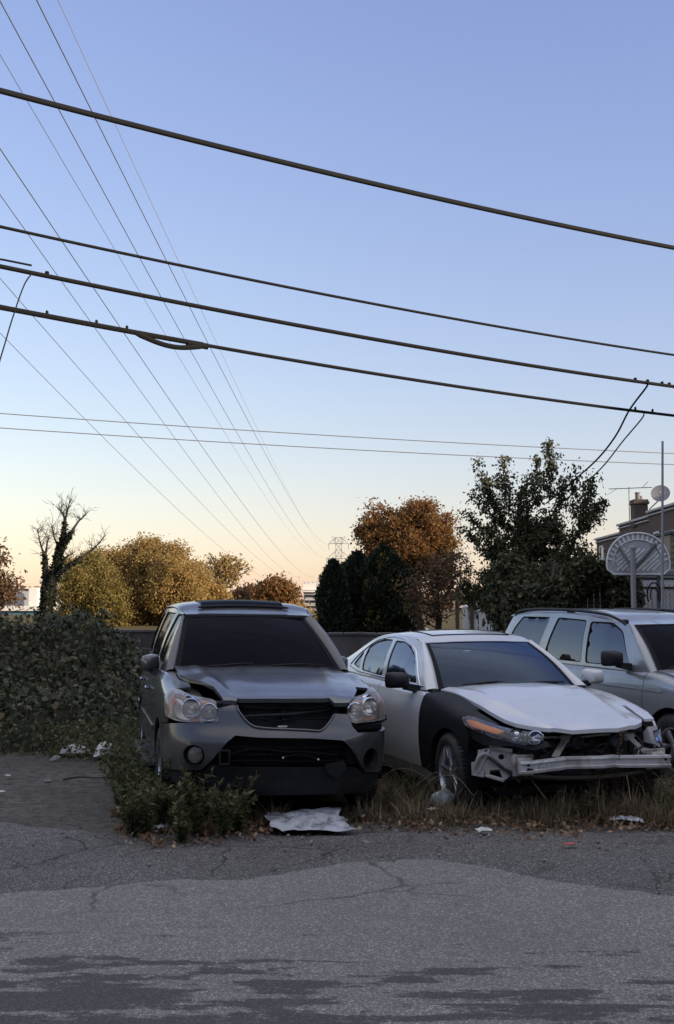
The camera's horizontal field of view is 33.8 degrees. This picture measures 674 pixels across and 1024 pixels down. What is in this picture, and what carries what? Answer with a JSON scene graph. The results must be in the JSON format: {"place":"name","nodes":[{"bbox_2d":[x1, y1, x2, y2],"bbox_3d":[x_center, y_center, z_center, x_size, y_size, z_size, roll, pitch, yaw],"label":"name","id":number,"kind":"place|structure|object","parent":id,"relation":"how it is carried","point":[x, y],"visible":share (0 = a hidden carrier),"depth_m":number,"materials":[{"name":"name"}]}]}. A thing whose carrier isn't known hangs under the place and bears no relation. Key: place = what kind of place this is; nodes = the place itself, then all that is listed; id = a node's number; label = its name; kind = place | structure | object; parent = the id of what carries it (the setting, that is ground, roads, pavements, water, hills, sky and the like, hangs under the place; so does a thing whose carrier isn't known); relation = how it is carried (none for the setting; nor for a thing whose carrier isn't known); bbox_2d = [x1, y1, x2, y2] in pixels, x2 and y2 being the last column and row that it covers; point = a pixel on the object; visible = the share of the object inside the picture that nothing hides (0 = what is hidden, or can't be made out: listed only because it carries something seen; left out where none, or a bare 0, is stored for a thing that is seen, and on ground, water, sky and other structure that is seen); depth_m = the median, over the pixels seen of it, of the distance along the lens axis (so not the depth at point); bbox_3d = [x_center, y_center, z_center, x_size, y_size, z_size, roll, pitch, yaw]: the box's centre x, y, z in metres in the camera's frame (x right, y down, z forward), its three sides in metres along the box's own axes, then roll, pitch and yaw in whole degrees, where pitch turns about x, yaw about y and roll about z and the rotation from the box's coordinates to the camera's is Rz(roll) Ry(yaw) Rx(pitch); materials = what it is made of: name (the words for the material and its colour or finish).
{"place":"outdoors","nodes":[
{"label":"outdoors","id":0,"kind":"place"},
{"bbox_2d":[0,333,263,577],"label":"transmission line","id":1,"kind":"object","parent":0,"point":[99,433],"visible":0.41,"depth_m":71.24,"materials":[{"name":"metal"}]},
{"bbox_2d":[0,195,290,574],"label":"transmission line","id":2,"kind":"object","parent":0,"point":[106,343],"visible":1,"depth_m":53.04,"materials":[{"name":"metal"}]},
{"bbox_2d":[0,278,294,580],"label":"transmission line","id":3,"kind":"object","parent":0,"point":[101,393],"visible":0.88,"depth_m":61.85,"materials":[{"name":"metal"}]},
{"bbox_2d":[0,148,310,576],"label":"transmission line","id":4,"kind":"object","parent":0,"point":[112,315],"visible":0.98,"depth_m":49.21,"materials":[{"name":"metal"}]},
{"bbox_2d":[0,55,315,554],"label":"transmission line","id":5,"kind":"object","parent":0,"point":[112,245],"visible":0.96,"depth_m":43.01,"materials":[{"name":"metal"}]},
{"bbox_2d":[0,1,318,555],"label":"transmission line","id":6,"kind":"object","parent":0,"point":[112,207],"visible":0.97,"depth_m":40.49,"materials":[{"name":"metal"}]},
{"bbox_2d":[36,0,328,544],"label":"transmission line","id":7,"kind":"object","parent":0,"point":[136,201],"visible":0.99,"depth_m":41.80,"materials":[{"name":"metal"}]},
{"bbox_2d":[58,0,310,532],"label":"transmission line","id":8,"kind":"object","parent":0,"point":[149,198],"visible":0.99,"depth_m":44.25,"materials":[{"name":"metal"}]},
{"bbox_2d":[1,610,461,630],"bbox_3d":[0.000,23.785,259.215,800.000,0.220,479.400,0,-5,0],"label":"field","id":9,"kind":"structure","parent":0,"point":[450,624],"depth_m":103.86,"materials":[{"name":"green plant"}]},
{"bbox_2d":[0,536,30,613],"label":"broadleaf tree","id":10,"kind":"object","parent":9,"relation":"on","point":[7,591],"visible":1,"depth_m":51.80,"materials":[{"name":"brown plant"}]},
{"bbox_2d":[0,588,69,613],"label":"warehouse","id":11,"kind":"structure","parent":9,"relation":"on","point":[32,595],"depth_m":231.36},
{"bbox_2d":[29,487,108,625],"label":"bare tree","id":12,"kind":"object","parent":9,"relation":"on","point":[52,577],"visible":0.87,"depth_m":44.95,"materials":[{"name":"brown plant"}]},
{"bbox_2d":[53,541,141,626],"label":"broadleaf tree","id":13,"kind":"object","parent":9,"relation":"on","point":[88,582],"visible":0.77,"depth_m":82.63,"materials":[{"name":"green plant"}]},
{"bbox_2d":[87,530,161,625],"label":"broadleaf tree","id":14,"kind":"object","parent":9,"relation":"on","point":[131,570],"visible":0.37,"depth_m":87.17,"materials":[{"name":"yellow plant"}]},
{"bbox_2d":[132,532,221,625],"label":"broadleaf tree","id":15,"kind":"object","parent":9,"relation":"on","point":[175,578],"visible":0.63,"depth_m":85.38,"materials":[{"name":"yellow plant"}]},
{"bbox_2d":[201,575,236,599],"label":"broadleaf tree","id":16,"kind":"object","parent":9,"relation":"on","point":[219,587],"visible":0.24,"depth_m":89.29,"materials":[{"name":"yellow plant"}]},
{"bbox_2d":[202,551,253,590],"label":"broadleaf tree","id":17,"kind":"object","parent":9,"relation":"on","point":[224,569],"visible":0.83,"depth_m":91.58,"materials":[{"name":"yellow plant"}]},
{"bbox_2d":[229,579,258,599],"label":"broadleaf tree","id":18,"kind":"object","parent":9,"relation":"on","point":[241,591],"visible":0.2,"depth_m":128.59,"materials":[{"name":"orange plant"}]},
{"bbox_2d":[28,586,479,612],"bbox_3d":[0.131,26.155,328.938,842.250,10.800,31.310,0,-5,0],"label":"distant woodland","id":19,"kind":"object","parent":9,"relation":"on","point":[453,606],"visible":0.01,"depth_m":321.74,"materials":[{"name":"brown plant"}]},
{"bbox_2d":[238,571,304,603],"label":"broadleaf tree","id":20,"kind":"object","parent":9,"relation":"on","point":[281,589],"visible":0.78,"depth_m":123.47,"materials":[{"name":"brown plant"}]},
{"bbox_2d":[288,598,316,620],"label":"broadleaf tree","id":21,"kind":"object","parent":9,"relation":"on","point":[304,606],"visible":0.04,"depth_m":79.35,"materials":[{"name":"yellow plant"}]},
{"bbox_2d":[302,582,317,610],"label":"office block","id":22,"kind":"structure","parent":9,"relation":"on","point":[308,588],"depth_m":260.30,"materials":[{"name":"white glass"}]},
{"bbox_2d":[313,557,355,634],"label":"conifer","id":23,"kind":"object","parent":9,"relation":"on","point":[333,604],"visible":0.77,"depth_m":41.47,"materials":[{"name":"green plant"}]},
{"bbox_2d":[326,536,348,563],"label":"pylon","id":24,"kind":"object","parent":9,"relation":"on","point":[341,538],"visible":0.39,"depth_m":399.57,"materials":[{"name":"metal"}]},
{"bbox_2d":[341,548,380,632],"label":"conifer","id":25,"kind":"object","parent":9,"relation":"on","point":[353,562],"visible":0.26,"depth_m":42.76,"materials":[{"name":"green plant"}]},
{"bbox_2d":[352,544,418,634],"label":"conifer","id":26,"kind":"object","parent":9,"relation":"on","point":[384,567],"visible":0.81,"depth_m":42.13,"materials":[{"name":"green plant"}]},
{"bbox_2d":[347,491,469,629],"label":"broadleaf tree","id":27,"kind":"object","parent":9,"relation":"on","point":[412,531],"visible":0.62,"depth_m":57.31,"materials":[{"name":"orange plant"}]},
{"bbox_2d":[455,588,459,628],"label":"post","id":28,"kind":"object","parent":9,"relation":"on","point":[457,625],"visible":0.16,"depth_m":43.76,"materials":[{"name":"brown wood"}]},
{"bbox_2d":[461,605,480,629],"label":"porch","id":29,"kind":"object","parent":9,"relation":"on","point":[467,616],"visible":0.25,"depth_m":48.90,"materials":[{"name":"white"}]},
{"bbox_2d":[470,593,473,629],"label":"post","id":30,"kind":"object","parent":9,"relation":"on","point":[471,618],"visible":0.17,"depth_m":41.75,"materials":[{"name":"grey wood"}]},
{"bbox_2d":[465,619,499,631],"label":"picket fence","id":31,"kind":"object","parent":9,"relation":"on","point":[467,625],"visible":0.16,"depth_m":42.78,"materials":[{"name":"wood"}]},
{"bbox_2d":[477,609,500,631],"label":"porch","id":32,"kind":"object","parent":9,"relation":"on","point":[482,616],"visible":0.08,"depth_m":46.03,"materials":[{"name":"white"}]},
{"bbox_2d":[450,437,610,614],"bbox_3d":[4.252,1.074,23.991,3.595,5.562,2.507,0,-5,0],"label":"broadleaf tree","id":33,"kind":"object","parent":9,"relation":"on","point":[530,539],"visible":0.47,"depth_m":23.91,"materials":[{"name":"green plant"}]},
{"bbox_2d":[594,532,618,560],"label":"row house","id":34,"kind":"structure","parent":9,"relation":"on","point":[604,542],"depth_m":64.87,"materials":[{"name":"brick"}]},
{"bbox_2d":[616,492,649,536],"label":"chimney","id":35,"kind":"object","parent":9,"relation":"on","point":[639,521],"depth_m":57.46,"materials":[{"name":"brick"}]},
{"bbox_2d":[607,484,651,532],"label":"tv aerial","id":36,"kind":"object","parent":35,"relation":"attached to","point":[628,488],"visible":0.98,"depth_m":56.19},
{"bbox_2d":[649,485,669,509],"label":"satellite dish","id":37,"kind":"object","parent":35,"relation":"attached to","point":[656,493],"visible":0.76,"depth_m":55.84,"materials":[{"name":"metal"}]},
{"bbox_2d":[645,502,673,534],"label":"row house","id":38,"kind":"structure","parent":9,"relation":"on","point":[654,515],"depth_m":52.81,"materials":[{"name":"brick"}]},
{"bbox_2d":[653,531,673,569],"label":"house extension","id":39,"kind":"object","parent":9,"relation":"on","point":[669,540],"visible":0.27,"depth_m":33.06,"materials":[{"name":"beige"}]},
{"bbox_3d":[15.109,-0.964,24.447,2.200,9.800,0.340,0,-5,0],"label":"utility pole","id":40,"kind":"object","parent":9,"relation":"on","visible":0},
{"bbox_2d":[0,304,673,416],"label":"street cable","id":41,"kind":"object","parent":40,"relation":"attached to","point":[154,337],"visible":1,"depth_m":14.69,"materials":[{"name":"rubber"}]},
{"bbox_2d":[559,413,644,504],"bbox_3d":[4.820,-0.906,20.817,0.145,1.153,4.693,1,-5,-6],"label":"drop wire","id":42,"kind":"object","parent":41,"relation":"hanging from","point":[607,460],"visible":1,"depth_m":19.97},
{"bbox_2d":[0,258,673,387],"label":"street cable","id":43,"kind":"object","parent":40,"relation":"attached to","point":[46,274],"visible":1,"depth_m":15.31,"materials":[{"name":"rubber"}]},
{"bbox_2d":[0,273,31,360],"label":"drop wire","id":44,"kind":"object","parent":43,"relation":"hanging from","point":[13,316],"visible":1,"depth_m":12.82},
{"bbox_2d":[545,382,648,503],"bbox_3d":[4.833,-1.177,21.331,0.132,1.533,5.730,1,-5,-7],"label":"drop wire","id":45,"kind":"object","parent":43,"relation":"hanging from","point":[616,434],"visible":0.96,"depth_m":20.19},
{"bbox_2d":[0,859,673,1023],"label":"road","id":46,"kind":"structure","parent":0,"point":[416,941],"depth_m":5.26,"materials":[{"name":"asphalt"}]},
{"bbox_2d":[0,804,673,895],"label":"gravel apron","id":47,"kind":"object","parent":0,"point":[56,869],"visible":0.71,"depth_m":7.30,"materials":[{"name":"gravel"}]},
{"bbox_2d":[111,778,164,836],"bbox_3d":[-1.444,2.123,7.946,0.409,0.420,0.275,4,-6,-36],"label":"weed","id":48,"kind":"object","parent":47,"relation":"on","point":[131,821],"visible":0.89,"depth_m":7.91,"materials":[{"name":"green plant"}]},
{"bbox_2d":[130,786,155,835],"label":"weed","id":49,"kind":"object","parent":47,"relation":"on","point":[146,816],"visible":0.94,"depth_m":7.88,"materials":[{"name":"green plant"}]},
{"bbox_2d":[166,794,193,842],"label":"weed","id":50,"kind":"object","parent":47,"relation":"on","point":[182,825],"visible":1,"depth_m":7.70,"materials":[{"name":"green plant"}]},
{"bbox_2d":[163,777,223,836],"bbox_3d":[-1.042,2.124,7.948,0.504,0.416,0.197,4,-6,-36],"label":"weed","id":51,"kind":"object","parent":47,"relation":"on","point":[196,816],"visible":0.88,"depth_m":7.93,"materials":[{"name":"green plant"}]},
{"bbox_2d":[202,789,252,837],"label":"weed","id":52,"kind":"object","parent":47,"relation":"on","point":[227,813],"visible":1,"depth_m":7.83,"materials":[{"name":"green plant"}]},
{"bbox_2d":[264,807,358,831],"bbox_3d":[-0.202,2.271,8.199,0.630,0.035,0.605,1,1,-14],"label":"newspaper","id":53,"kind":"object","parent":47,"relation":"on","point":[327,818],"visible":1,"depth_m":8.15,"materials":[{"name":"paper"}]},
{"bbox_3d":[-18.304,-2.623,5.138,2.200,9.800,0.340,0,-5,0],"label":"utility pole","id":54,"kind":"object","parent":47,"relation":"on","visible":0},
{"bbox_2d":[0,88,673,249],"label":"street cable","id":55,"kind":"object","parent":54,"relation":"attached to","point":[64,107],"visible":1,"depth_m":15.57,"materials":[{"name":"rubber"}]},
{"bbox_2d":[0,225,673,355],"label":"street cable","id":56,"kind":"object","parent":54,"relation":"attached to","point":[266,282],"visible":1,"depth_m":15.40,"materials":[{"name":"rubber"}]},
{"bbox_2d":[0,608,673,835],"bbox_3d":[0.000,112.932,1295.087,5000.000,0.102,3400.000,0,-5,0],"label":"ground","id":57,"kind":"structure","parent":0,"point":[27,795],"depth_m":9.47,"materials":[{"name":"soil"}]},
{"bbox_2d":[0,602,148,751],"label":"vine thicket","id":58,"kind":"object","parent":57,"relation":"on","point":[70,668],"visible":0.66,"depth_m":14.75,"materials":[{"name":"green plant"}]},
{"bbox_2d":[0,706,205,834],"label":"weeds","id":59,"kind":"object","parent":57,"relation":"on","point":[126,734],"visible":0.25,"depth_m":12.11,"materials":[{"name":"green plant"}]},
{"bbox_2d":[59,744,89,753],"bbox_3d":[-2.877,2.602,12.201,0.341,0.104,0.181,0,-5,-6],"label":"plastic bag","id":60,"kind":"object","parent":59,"relation":"on","point":[73,749],"visible":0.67,"depth_m":12.14,"materials":[{"name":"plastic"}]},
{"bbox_2d":[93,741,119,756],"bbox_3d":[-2.498,2.555,11.995,0.293,0.154,0.255,2,-5,-17],"label":"plastic bag","id":61,"kind":"object","parent":57,"relation":"on","point":[99,746],"visible":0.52,"depth_m":11.91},
{"bbox_2d":[100,772,139,823],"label":"weed","id":62,"kind":"object","parent":57,"relation":"on","point":[124,786],"visible":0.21,"depth_m":8.33,"materials":[{"name":"green plant"}]},
{"bbox_2d":[110,746,138,781],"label":"weed","id":63,"kind":"object","parent":57,"relation":"on","point":[118,761],"visible":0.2,"depth_m":9.70,"materials":[{"name":"green plant"}]},
{"bbox_2d":[95,752,155,805],"bbox_3d":[-1.785,2.205,9.110,0.568,0.470,0.309,-3,-6,28],"label":"weed","id":64,"kind":"object","parent":57,"relation":"on","point":[114,775],"visible":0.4,"depth_m":9.11,"materials":[{"name":"green plant"}]},
{"bbox_2d":[108,734,153,782],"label":"weed","id":65,"kind":"object","parent":57,"relation":"on","point":[121,758],"visible":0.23,"depth_m":9.73,"materials":[{"name":"green plant"}]},
{"bbox_2d":[117,742,159,804],"bbox_3d":[-1.654,2.152,8.936,0.455,0.539,0.423,-2,-5,23],"label":"weed","id":66,"kind":"object","parent":57,"relation":"on","point":[131,773],"visible":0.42,"depth_m":8.93,"materials":[{"name":"green plant"}]},
{"bbox_2d":[126,743,155,799],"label":"weed","id":67,"kind":"object","parent":57,"relation":"on","point":[139,755],"visible":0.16,"depth_m":9.37,"materials":[{"name":"green plant"}]},
{"bbox_2d":[143,753,171,809],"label":"weed","id":68,"kind":"object","parent":57,"relation":"on","point":[146,774],"visible":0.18,"depth_m":8.45,"materials":[{"name":"green plant"}]},
{"bbox_2d":[137,777,179,832],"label":"weed","id":69,"kind":"object","parent":57,"relation":"on","point":[158,808],"visible":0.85,"depth_m":8.10,"materials":[{"name":"green plant"}]},
{"bbox_2d":[152,770,199,831],"bbox_3d":[-1.135,2.121,8.118,0.325,0.452,0.374,4,-6,-40],"label":"weed","id":70,"kind":"object","parent":57,"relation":"on","point":[178,789],"visible":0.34,"depth_m":8.08,"materials":[{"name":"green plant"}]},
{"bbox_2d":[179,765,215,819],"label":"weed","id":71,"kind":"object","parent":57,"relation":"on","point":[185,782],"visible":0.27,"depth_m":8.12,"materials":[{"name":"green plant"}]},
{"bbox_2d":[11,628,394,664],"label":"boundary wall","id":72,"kind":"structure","parent":57,"relation":"on","point":[347,644],"depth_m":19.95,"materials":[{"name":"concrete"}]},
{"bbox_2d":[197,774,242,824],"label":"weed","id":73,"kind":"object","parent":57,"relation":"on","point":[233,781],"visible":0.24,"depth_m":8.19,"materials":[{"name":"green plant"}]},
{"bbox_2d":[219,771,260,833],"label":"weed","id":74,"kind":"object","parent":57,"relation":"on","point":[239,822],"visible":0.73,"depth_m":8.05,"materials":[{"name":"green plant"}]},
{"bbox_2d":[134,599,386,804],"bbox_3d":[-0.894,1.671,10.469,1.949,1.693,4.556,2,-5,-13],"label":"parked car","id":75,"kind":"object","parent":57,"relation":"on","point":[280,698],"visible":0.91,"depth_m":8.62,"materials":[{"name":"grey paint"}]},
{"bbox_2d":[0,738,673,829],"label":"green grass","id":76,"kind":"structure","parent":57,"relation":"on","point":[321,794],"depth_m":9.41,"materials":[{"name":"plant"}]},
{"bbox_2d":[380,782,394,810],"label":"weed","id":77,"kind":"object","parent":57,"relation":"on","point":[387,795],"visible":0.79,"depth_m":9.02,"materials":[{"name":"green plant"}]},
{"bbox_2d":[109,795,672,847],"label":"fallen leaves","id":78,"kind":"object","parent":57,"relation":"on","point":[146,837],"visible":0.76,"depth_m":8.15,"materials":[{"name":"brown plant"}]},
{"bbox_2d":[110,763,673,837],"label":"dry grass","id":79,"kind":"structure","parent":57,"relation":"on","point":[490,797],"depth_m":8.92,"materials":[{"name":"plant"}]},
{"bbox_2d":[429,789,453,805],"bbox_3d":[0.876,2.333,9.105,0.271,0.124,0.187,3,-6,-29],"label":"plastic bag","id":80,"kind":"object","parent":79,"relation":"on","point":[442,794],"visible":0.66,"depth_m":9.04,"materials":[{"name":"plastic"}]},
{"bbox_2d":[610,815,643,821],"bbox_3d":[2.190,2.315,8.390,0.249,0.036,0.163,-2,-5,17],"label":"paper scrap","id":81,"kind":"object","parent":79,"relation":"on","point":[630,818],"visible":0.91,"depth_m":8.36,"materials":[{"name":"paper"}]},
{"bbox_2d":[394,766,426,798],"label":"weed","id":82,"kind":"object","parent":57,"relation":"on","point":[407,786],"visible":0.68,"depth_m":9.51,"materials":[{"name":"green plant"}]},
{"bbox_2d":[395,544,476,629],"bbox_3d":[3.660,3.182,39.928,3.137,4.089,2.296,1,-5,-12],"label":"broadleaf tree","id":83,"kind":"object","parent":57,"relation":"on","point":[437,603],"visible":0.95,"depth_m":39.77,"materials":[{"name":"brown plant"}]},
{"bbox_2d":[491,786,521,810],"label":"weed","id":84,"kind":"object","parent":57,"relation":"on","point":[509,799],"visible":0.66,"depth_m":8.73,"materials":[{"name":"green plant"}]},
{"bbox_2d":[347,628,671,808],"bbox_3d":[1.324,1.883,10.798,2.201,1.467,4.694,2,-5,-18],"label":"parked car","id":85,"kind":"object","parent":57,"relation":"on","point":[477,712],"visible":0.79,"depth_m":9.34,"materials":[{"name":"white paint"}]},
{"bbox_2d":[480,539,564,630],"bbox_3d":[3.844,2.060,21.202,2.216,3.118,1.715,0,-5,0],"label":"shrub","id":86,"kind":"object","parent":57,"relation":"on","point":[509,567],"visible":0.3,"depth_m":21.27,"materials":[{"name":"green plant"}]},
{"bbox_2d":[377,759,673,810],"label":"dry stalks","id":87,"kind":"object","parent":57,"relation":"on","point":[514,784],"visible":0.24,"depth_m":8.95,"materials":[{"name":"plant"}]},
{"bbox_2d":[497,553,645,632],"bbox_3d":[4.111,2.041,19.428,2.590,2.761,0.885,0,-5,0],"label":"creeper","id":88,"kind":"object","parent":57,"relation":"on","point":[573,583],"visible":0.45,"depth_m":19.24,"materials":[{"name":"green plant"}]},
{"bbox_2d":[552,567,603,608],"bbox_3d":[4.532,2.145,19.524,1.428,2.363,0.139,0,-5,0],"label":"screen fence","id":89,"kind":"object","parent":57,"relation":"on","point":[595,599],"visible":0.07,"depth_m":19.53,"materials":[{"name":"metal"}]},
{"bbox_2d":[505,608,673,781],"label":"parked car","id":90,"kind":"object","parent":57,"relation":"on","point":[629,652],"visible":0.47,"depth_m":11.46,"materials":[{"name":"silver paint"}]},
{"bbox_2d":[583,750,603,808],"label":"weed","id":91,"kind":"object","parent":57,"relation":"on","point":[596,788],"visible":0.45,"depth_m":8.75,"materials":[{"name":"brown plant"}]},
{"bbox_2d":[581,790,606,818],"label":"weed","id":92,"kind":"object","parent":57,"relation":"on","point":[591,801],"visible":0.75,"depth_m":8.57,"materials":[{"name":"green plant"}]},
{"bbox_2d":[582,731,626,805],"bbox_3d":[2.239,2.045,8.755,0.371,0.708,0.546,2,-5,-20],"label":"weed","id":93,"kind":"object","parent":57,"relation":"on","point":[616,792],"visible":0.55,"depth_m":8.84,"materials":[{"name":"brown plant"}]},
{"bbox_2d":[605,741,644,804],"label":"weed","id":94,"kind":"object","parent":57,"relation":"on","point":[633,788],"visible":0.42,"depth_m":9.02,"materials":[{"name":"brown plant"}]},
{"bbox_2d":[606,532,670,607],"bbox_3d":[4.915,1.825,18.263,0.908,2.985,0.812,4,-7,-41],"label":"basketball hoop","id":95,"kind":"object","parent":57,"relation":"on","point":[632,554],"visible":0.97,"depth_m":18.29,"materials":[{"name":"plastic"}]},
{"bbox_2d":[641,768,657,805],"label":"weed","id":96,"kind":"object","parent":57,"relation":"on","point":[651,789],"visible":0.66,"depth_m":9.03,"materials":[{"name":"brown plant"}]},
{"bbox_2d":[636,575,673,608],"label":"chain link fence","id":97,"kind":"object","parent":57,"relation":"on","point":[657,578],"visible":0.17,"depth_m":18.55,"materials":[{"name":"metal"}]},
{"bbox_2d":[647,582,660,601],"bbox_3d":[5.265,1.329,18.434,0.240,0.325,0.024,0,-5,0],"label":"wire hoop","id":98,"kind":"object","parent":97,"relation":"hanging from","point":[651,590],"visible":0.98,"depth_m":18.43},
{"bbox_2d":[661,441,663,608],"bbox_3d":[5.135,1.007,17.578,0.192,4.299,0.120,0,-5,0],"label":"mast","id":99,"kind":"object","parent":57,"relation":"on","point":[662,524],"visible":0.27,"depth_m":17.63,"materials":[{"name":"metal"}]},
{"bbox_2d":[661,770,673,814],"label":"weed","id":100,"kind":"object","parent":57,"relation":"on","point":[669,796],"visible":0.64,"depth_m":8.68,"materials":[{"name":"green plant"}]},
{"bbox_2d":[0,413,673,453],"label":"overhead wire","id":101,"kind":"object","parent":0,"point":[322,435],"visible":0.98,"depth_m":43.01,"materials":[{"name":"metal"}]},
{"bbox_2d":[0,0,673,607],"label":"sky","id":102,"kind":"structure","parent":0,"point":[562,111],"materials":[{"name":"blue"}]},
{"bbox_2d":[2,428,673,464],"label":"overhead wire","id":103,"kind":"object","parent":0,"point":[319,447],"visible":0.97,"depth_m":42.93,"materials":[{"name":"metal"}]},
{"bbox_2d":[587,570,673,608],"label":"garage","id":104,"kind":"structure","parent":0,"point":[667,582],"depth_m":25.85,"materials":[{"name":"beige"}]},
{"bbox_2d":[643,590,673,608],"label":"garage door","id":105,"kind":"structure","parent":104,"relation":"in","point":[667,592],"depth_m":25.85,"materials":[{"name":"white"}]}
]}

